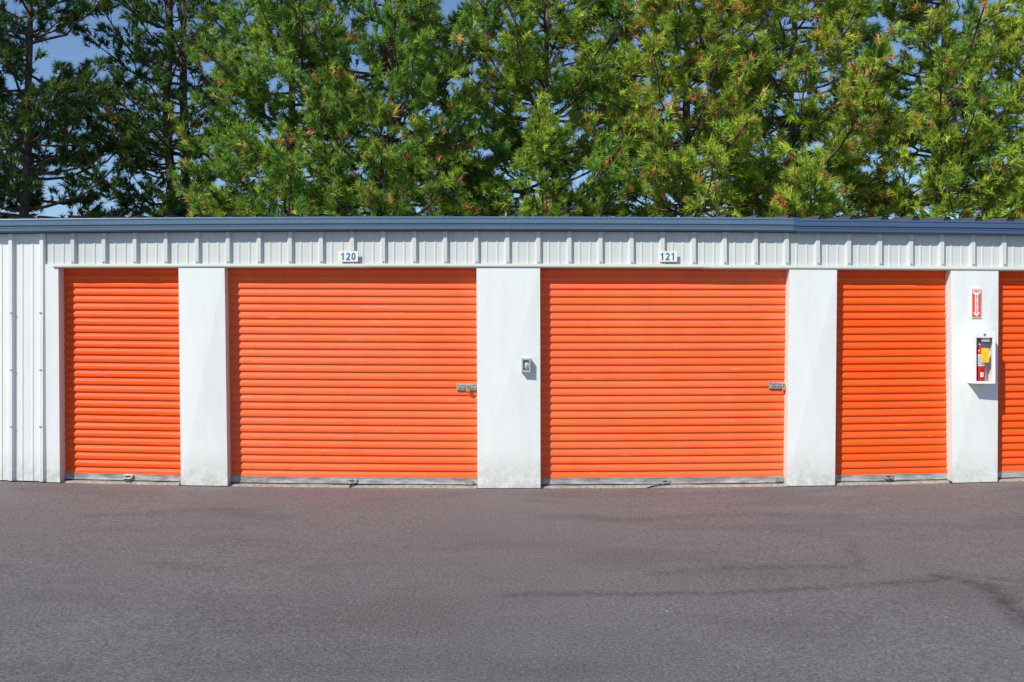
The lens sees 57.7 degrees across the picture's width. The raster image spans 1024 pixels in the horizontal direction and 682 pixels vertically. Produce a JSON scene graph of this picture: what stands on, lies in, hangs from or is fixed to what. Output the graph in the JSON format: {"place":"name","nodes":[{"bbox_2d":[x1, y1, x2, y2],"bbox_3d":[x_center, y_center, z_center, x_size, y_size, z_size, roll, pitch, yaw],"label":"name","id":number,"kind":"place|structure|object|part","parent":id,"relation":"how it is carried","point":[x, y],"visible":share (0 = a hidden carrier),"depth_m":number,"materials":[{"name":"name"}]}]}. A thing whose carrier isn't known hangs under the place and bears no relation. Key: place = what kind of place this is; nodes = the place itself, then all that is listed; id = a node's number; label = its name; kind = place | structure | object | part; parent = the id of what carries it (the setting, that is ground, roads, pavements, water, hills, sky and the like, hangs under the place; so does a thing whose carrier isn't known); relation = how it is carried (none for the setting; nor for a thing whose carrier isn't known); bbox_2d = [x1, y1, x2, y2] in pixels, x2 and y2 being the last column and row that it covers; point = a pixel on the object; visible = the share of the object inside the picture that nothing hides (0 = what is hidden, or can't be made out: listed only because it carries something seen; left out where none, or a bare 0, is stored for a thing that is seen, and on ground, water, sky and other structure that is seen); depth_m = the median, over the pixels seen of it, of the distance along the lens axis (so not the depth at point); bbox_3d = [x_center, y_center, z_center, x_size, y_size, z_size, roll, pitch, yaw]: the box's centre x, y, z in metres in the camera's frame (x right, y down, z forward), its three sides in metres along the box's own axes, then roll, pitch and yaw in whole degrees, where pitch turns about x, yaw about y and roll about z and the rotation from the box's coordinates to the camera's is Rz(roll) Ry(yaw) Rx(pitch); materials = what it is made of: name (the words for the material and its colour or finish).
{"place":"outdoors","nodes":[
{"label":"outdoors","id":0,"kind":"place"},
{"bbox_2d":[477,488,539,488],"bbox_3d":[-0.034,1.428,9.048,0.610,0.040,0.144,0,0,0],"label":"pillar foot","id":1,"kind":"object","parent":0,"point":[507,488],"visible":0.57,"depth_m":8.98},
{"bbox_2d":[0,480,1023,681],"bbox_3d":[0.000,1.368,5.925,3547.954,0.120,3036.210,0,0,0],"label":"asphalt pavement","id":2,"kind":"structure","parent":0,"point":[785,584],"depth_m":5.43,"materials":[{"name":"grey asphalt"}]},
{"bbox_2d":[0,233,45,481],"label":"side wall panel","id":3,"kind":"structure","parent":2,"relation":"on","point":[23,358],"depth_m":9.00,"materials":[{"name":"white metal"}]},
{"bbox_2d":[0,0,166,217],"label":"pine tree","id":4,"kind":"object","parent":2,"relation":"on","point":[22,124],"visible":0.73,"depth_m":17.75,"materials":[{"name":"green plant"}]},
{"bbox_2d":[35,0,279,217],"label":"pine tree","id":5,"kind":"object","parent":2,"relation":"on","point":[166,148],"visible":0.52,"depth_m":18.27,"materials":[{"name":"green plant"}]},
{"bbox_2d":[179,268,230,485],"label":"pillar","id":6,"kind":"structure","parent":2,"relation":"on","point":[205,416],"depth_m":8.97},
{"bbox_2d":[179,483,227,486],"bbox_3d":[-2.984,1.399,9.048,0.465,0.040,0.144,0,0,0],"label":"pillar foot","id":7,"kind":"object","parent":6,"relation":"attached to","point":[198,485],"visible":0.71,"depth_m":8.98},
{"bbox_2d":[156,0,430,216],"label":"pine tree","id":8,"kind":"object","parent":2,"relation":"on","point":[245,83],"visible":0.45,"depth_m":16.71,"materials":[{"name":"green plant"}]},
{"bbox_2d":[232,0,522,216],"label":"pine tree","id":9,"kind":"object","parent":2,"relation":"on","point":[349,190],"visible":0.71,"depth_m":16.27,"materials":[{"name":"green plant"}]},
{"bbox_2d":[477,268,539,487],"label":"pillar","id":10,"kind":"structure","parent":2,"relation":"on","point":[508,390],"depth_m":8.97,"materials":[{"name":"white paint"}]},
{"bbox_2d":[521,358,530,372],"bbox_3d":[0.135,0.235,8.934,0.089,0.139,0.064,0,0,0],"label":"light switch box","id":11,"kind":"object","parent":10,"relation":"attached to","point":[525,365],"visible":1,"depth_m":8.90,"materials":[{"name":"grey plastic"}]},
{"bbox_2d":[386,0,680,216],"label":"pine tree","id":12,"kind":"object","parent":2,"relation":"on","point":[541,154],"visible":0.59,"depth_m":16.58,"materials":[{"name":"green plant"}]},
{"bbox_2d":[58,478,1023,487],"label":"concrete slab","id":13,"kind":"structure","parent":2,"relation":"on","point":[541,486],"depth_m":9.02,"materials":[{"name":"grey concrete"}]},
{"bbox_2d":[45,268,65,481],"bbox_3d":[-4.439,0.329,9.048,0.140,2.073,0.144,0,0,0],"label":"door jamb","id":14,"kind":"object","parent":13,"relation":"on","point":[55,386],"depth_m":8.98,"materials":[{"name":"white metal"}]},
{"bbox_2d":[45,264,52,267],"bbox_3d":[-4.469,-0.725,8.998,0.083,0.034,0.044,0,0,0],"label":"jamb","id":15,"kind":"object","parent":14,"relation":"on","point":[48,265],"visible":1,"depth_m":8.98,"materials":[{"name":"white metal"}]},
{"bbox_2d":[64,268,180,474],"bbox_3d":[-3.811,0.251,9.090,1.180,2.135,0.022,0,0,0],"label":"roller door","id":16,"kind":"structure","parent":14,"relation":"attached to","point":[122,373],"depth_m":9.09,"materials":[{"name":"orange paint"}]},
{"bbox_2d":[65,473,180,480],"bbox_3d":[-3.811,1.328,9.095,1.180,0.086,0.040,0,0,0],"label":"door bottom bar","id":17,"kind":"object","parent":16,"relation":"attached to","point":[140,477],"depth_m":9.08,"materials":[{"name":"silver metal"}]},
{"bbox_2d":[68,479,180,481],"bbox_3d":[-3.811,1.361,9.096,1.180,0.036,0.018,0,0,0],"label":"door seal","id":18,"kind":"object","parent":17,"relation":"attached to","point":[122,480],"depth_m":9.09,"materials":[{"name":"black rubber"}]},
{"bbox_2d":[123,475,132,481],"bbox_3d":[-3.744,1.339,9.043,0.102,0.068,0.062,0,0,0],"label":"door pull handle","id":19,"kind":"object","parent":17,"relation":"attached to","point":[125,477],"visible":1,"depth_m":9.06,"materials":[{"name":"silver metal"}]},
{"bbox_2d":[231,476,476,483],"bbox_3d":[-1.581,1.359,9.095,2.555,0.083,0.040,0,0,0],"label":"door bottom bar","id":20,"kind":"object","parent":13,"relation":"on","point":[272,479],"depth_m":9.08,"materials":[{"name":"silver metal"}]},
{"bbox_2d":[347,479,356,487],"bbox_3d":[-1.561,1.397,9.024,0.096,0.095,0.099,0,0,0],"label":"door pull handle","id":21,"kind":"object","parent":20,"relation":"attached to","point":[352,481],"visible":0.97,"depth_m":9.06,"materials":[{"name":"silver metal"}]},
{"bbox_2d":[228,268,476,477],"bbox_3d":[-1.581,0.268,9.090,2.555,2.161,0.022,0,0,0],"label":"roller door","id":22,"kind":"structure","parent":20,"relation":"on","point":[349,372],"depth_m":9.09,"materials":[{"name":"orange paint"}]},
{"bbox_2d":[457,384,476,390],"bbox_3d":[-0.439,0.451,9.065,0.205,0.068,0.036,0,0,0],"label":"door latch","id":23,"kind":"object","parent":22,"relation":"attached to","point":[462,387],"depth_m":9.06,"materials":[{"name":"metal"}]},
{"bbox_2d":[231,482,476,484],"bbox_3d":[-1.581,1.392,9.096,2.555,0.033,0.018,0,0,0],"label":"door seal","id":24,"kind":"object","parent":20,"relation":"attached to","point":[379,484],"depth_m":9.09,"materials":[{"name":"black rubber"}]},
{"bbox_2d":[465,480,472,484],"bbox_3d":[-0.420,1.381,9.066,0.080,0.040,0.017,0,0,0],"label":"rail clip","id":25,"kind":"object","parent":20,"relation":"attached to","point":[468,482],"visible":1,"depth_m":9.06,"materials":[{"name":"metal"}]},
{"bbox_2d":[540,476,783,483],"bbox_3d":[1.493,1.360,9.095,2.555,0.082,0.040,0,0,0],"label":"door bottom bar","id":26,"kind":"object","parent":13,"relation":"on","point":[754,479],"depth_m":9.08,"materials":[{"name":"silver metal"}]},
{"bbox_2d":[635,480,669,488],"bbox_3d":[1.346,1.396,9.021,0.403,0.084,0.058,0,0,-13],"label":"door pull handle","id":27,"kind":"object","parent":26,"relation":"attached to","point":[664,482],"visible":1,"depth_m":9.04,"materials":[{"name":"silver metal"}]},
{"bbox_2d":[540,482,782,484],"bbox_3d":[1.493,1.393,9.096,2.555,0.032,0.018,0,0,0],"label":"door seal","id":28,"kind":"object","parent":26,"relation":"attached to","point":[644,484],"depth_m":9.09,"materials":[{"name":"black rubber"}]},
{"bbox_2d":[540,268,785,477],"bbox_3d":[1.493,0.272,9.090,2.555,2.153,0.022,0,0,0],"label":"roller door","id":29,"kind":"structure","parent":26,"relation":"on","point":[652,373],"depth_m":9.09,"materials":[{"name":"orange paint"}]},
{"bbox_2d":[769,382,785,388],"bbox_3d":[2.606,0.437,9.065,0.195,0.068,0.036,0,0,0],"label":"door latch","id":30,"kind":"object","parent":29,"relation":"attached to","point":[775,385],"depth_m":9.06,"materials":[{"name":"metal"}]},
{"bbox_2d":[775,477,783,480],"bbox_3d":[2.610,1.347,9.066,0.080,0.040,0.017,0,0,0],"label":"rail clip","id":31,"kind":"object","parent":26,"relation":"attached to","point":[779,478],"visible":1,"depth_m":9.06,"materials":[{"name":"metal"}]},
{"bbox_2d":[783,269,836,485],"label":"pillar","id":32,"kind":"structure","parent":13,"relation":"on","point":[810,377],"depth_m":8.97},
{"bbox_2d":[703,265,1023,271],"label":"header trim","id":33,"kind":"structure","parent":32,"relation":"on","point":[837,267],"depth_m":8.96,"materials":[{"name":"white metal"}]},
{"bbox_2d":[835,473,946,480],"bbox_3d":[3.737,1.330,9.095,1.248,0.087,0.040,0,0,0],"label":"door bottom bar","id":34,"kind":"object","parent":13,"relation":"on","point":[918,476],"depth_m":9.08,"materials":[{"name":"silver metal"}]},
{"bbox_2d":[883,475,892,481],"bbox_3d":[3.674,1.335,9.043,0.096,0.060,0.062,0,0,0],"label":"door pull handle","id":35,"kind":"object","parent":34,"relation":"attached to","point":[890,477],"visible":1,"depth_m":9.06,"materials":[{"name":"silver metal"}]},
{"bbox_2d":[835,270,946,474],"bbox_3d":[3.737,0.262,9.090,1.248,2.118,0.022,0,0,0],"label":"roller door","id":36,"kind":"structure","parent":34,"relation":"on","point":[891,406],"depth_m":9.09,"materials":[{"name":"orange paint"}]},
{"bbox_2d":[835,479,946,481],"bbox_3d":[3.737,1.363,9.096,1.248,0.037,0.018,0,0,0],"label":"door seal","id":37,"kind":"object","parent":34,"relation":"attached to","point":[887,480],"depth_m":9.09,"materials":[{"name":"black rubber"}]},
{"bbox_2d":[945,270,997,482],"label":"pillar","id":38,"kind":"structure","parent":13,"relation":"on","point":[972,431],"depth_m":8.97,"materials":[{"name":"white paint"}]},
{"bbox_2d":[971,288,980,317],"bbox_3d":[4.475,-0.365,8.952,0.094,0.282,0.012,0,0,0],"label":"fire extinguisher sign","id":39,"kind":"object","parent":38,"relation":"attached to","point":[975,302],"visible":1,"depth_m":8.95,"materials":[{"name":"plastic"}]},
{"bbox_2d":[967,331,994,383],"bbox_3d":[4.491,0.157,8.895,0.208,0.498,0.144,0,0,0],"label":"extinguisher cabinet","id":40,"kind":"object","parent":38,"relation":"attached to","point":[971,355],"visible":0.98,"depth_m":8.83,"materials":[{"name":"metal"}]},
{"bbox_3d":[4.401,0.157,8.834,0.027,0.498,0.012,0,0,0],"label":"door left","id":41,"kind":"part","parent":40,"relation":"part of","materials":[{"name":"white metal"}]},
{"bbox_2d":[976,338,989,380],"bbox_3d":[4.496,0.185,8.889,0.134,0.426,0.102,0,0,31],"label":"fire extinguisher","id":42,"kind":"object","parent":40,"relation":"in","point":[982,356],"visible":0.95,"depth_m":8.86,"materials":[{"name":"red metal"}]},
{"bbox_3d":[4.491,-0.062,8.834,0.154,0.060,0.012,0,0,0],"label":"door top","id":43,"kind":"part","parent":40,"relation":"part of","materials":[{"name":"white metal"}]},
{"bbox_3d":[4.491,0.394,8.834,0.154,0.024,0.012,0,0,0],"label":"door bottom","id":44,"kind":"part","parent":40,"relation":"part of","materials":[{"name":"white metal"}]},
{"bbox_3d":[4.582,0.157,8.834,0.027,0.498,0.012,0,0,0],"label":"door right","id":45,"kind":"part","parent":40,"relation":"part of","materials":[{"name":"white metal"}]},
{"bbox_2d":[998,471,1023,477],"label":"door bottom bar","id":46,"kind":"object","parent":13,"relation":"on","point":[1004,474],"depth_m":9.08,"materials":[{"name":"silver metal"}]},
{"bbox_2d":[998,271,1023,471],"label":"roller door","id":47,"kind":"structure","parent":46,"relation":"on","point":[1010,370],"depth_m":9.09,"materials":[{"name":"orange paint"}]},
{"bbox_2d":[536,0,856,217],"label":"pine tree","id":48,"kind":"object","parent":2,"relation":"on","point":[672,168],"visible":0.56,"depth_m":16.30,"materials":[{"name":"green plant"}]},
{"bbox_2d":[650,0,990,218],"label":"pine tree","id":49,"kind":"object","parent":2,"relation":"on","point":[839,114],"visible":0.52,"depth_m":16.72,"materials":[{"name":"green plant"}]},
{"bbox_2d":[808,0,1023,219],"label":"pine tree","id":50,"kind":"object","parent":2,"relation":"on","point":[937,65],"visible":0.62,"depth_m":16.90,"materials":[{"name":"green plant"}]},
{"bbox_2d":[925,0,1023,218],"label":"pine tree","id":51,"kind":"object","parent":2,"relation":"on","point":[1016,61],"visible":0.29,"depth_m":17.34,"materials":[{"name":"green plant"}]},
{"bbox_2d":[0,0,1023,218],"label":"sky","id":52,"kind":"structure","parent":0,"point":[69,48],"materials":[{"name":"blue"}]},
{"bbox_2d":[948,480,992,483],"bbox_3d":[4.468,1.377,9.048,0.451,0.040,0.144,0,0,0],"label":"pillar foot","id":53,"kind":"object","parent":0,"point":[971,482],"visible":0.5,"depth_m":8.98},
{"bbox_3d":[3.613,-0.705,9.066,15.974,0.052,0.108,0,0,0],"label":"header","id":54,"kind":"object","parent":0,"visible":0},
{"bbox_2d":[46,231,1023,266],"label":"wall panel","id":55,"kind":"structure","parent":54,"relation":"attached to","point":[564,247],"depth_m":9.00,"materials":[{"name":"white metal"}]},
{"bbox_2d":[53,264,372,268],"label":"header trim","id":56,"kind":"structure","parent":55,"relation":"attached to","point":[84,266],"depth_m":8.96,"materials":[{"name":"white metal"}]},
{"bbox_2d":[338,251,357,261],"bbox_3d":[-1.579,-0.815,8.956,0.188,0.101,0.008,0,0,0],"label":"unit number sign","id":57,"kind":"object","parent":55,"relation":"attached to","point":[347,256],"visible":1,"depth_m":8.95,"materials":[{"name":"white plastic"}]},
{"bbox_2d":[0,231,790,233],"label":"roof trim","id":58,"kind":"structure","parent":55,"relation":"attached to","point":[347,231],"depth_m":8.97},
{"bbox_2d":[0,217,793,232],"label":"gutter","id":59,"kind":"object","parent":55,"relation":"attached to","point":[197,224],"visible":1,"depth_m":8.89,"materials":[{"name":"blue paint"}]},
{"bbox_2d":[791,218,797,232],"bbox_3d":[2.714,-1.113,8.937,0.042,0.134,0.123,0,0,0],"label":"gutter connector","id":60,"kind":"object","parent":59,"relation":"attached to","point":[795,228],"visible":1,"depth_m":8.89,"materials":[{"name":"blue metal"}]},
{"bbox_2d":[10,261,1005,426],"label":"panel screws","id":61,"kind":"object","parent":55,"relation":"attached to","point":[414,262],"visible":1,"depth_m":8.96,"materials":[{"name":"grey metal"}]},
{"bbox_2d":[0,213,1023,221],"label":"roof sheet","id":62,"kind":"object","parent":55,"relation":"on","point":[753,216],"visible":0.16,"depth_m":9.08,"materials":[{"name":"metal"}]},
{"bbox_2d":[6,214,1012,220],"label":"rib closures","id":63,"kind":"object","parent":62,"relation":"attached to","point":[601,215],"visible":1,"depth_m":8.91,"materials":[{"name":"metal"}]},
{"bbox_2d":[658,251,676,261],"bbox_3d":[1.500,-0.815,8.956,0.183,0.101,0.008,0,0,0],"label":"unit number sign","id":64,"kind":"object","parent":55,"relation":"attached to","point":[667,256],"visible":1,"depth_m":8.95,"materials":[{"name":"white plastic"}]},
{"bbox_2d":[794,219,1023,235],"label":"gutter","id":65,"kind":"object","parent":55,"relation":"attached to","point":[913,227],"visible":1,"depth_m":8.89,"materials":[{"name":"blue paint"}]},
{"bbox_2d":[367,263,707,268],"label":"header trim","id":66,"kind":"structure","parent":54,"relation":"attached to","point":[544,266],"depth_m":8.96,"materials":[{"name":"white metal"}]}
]}

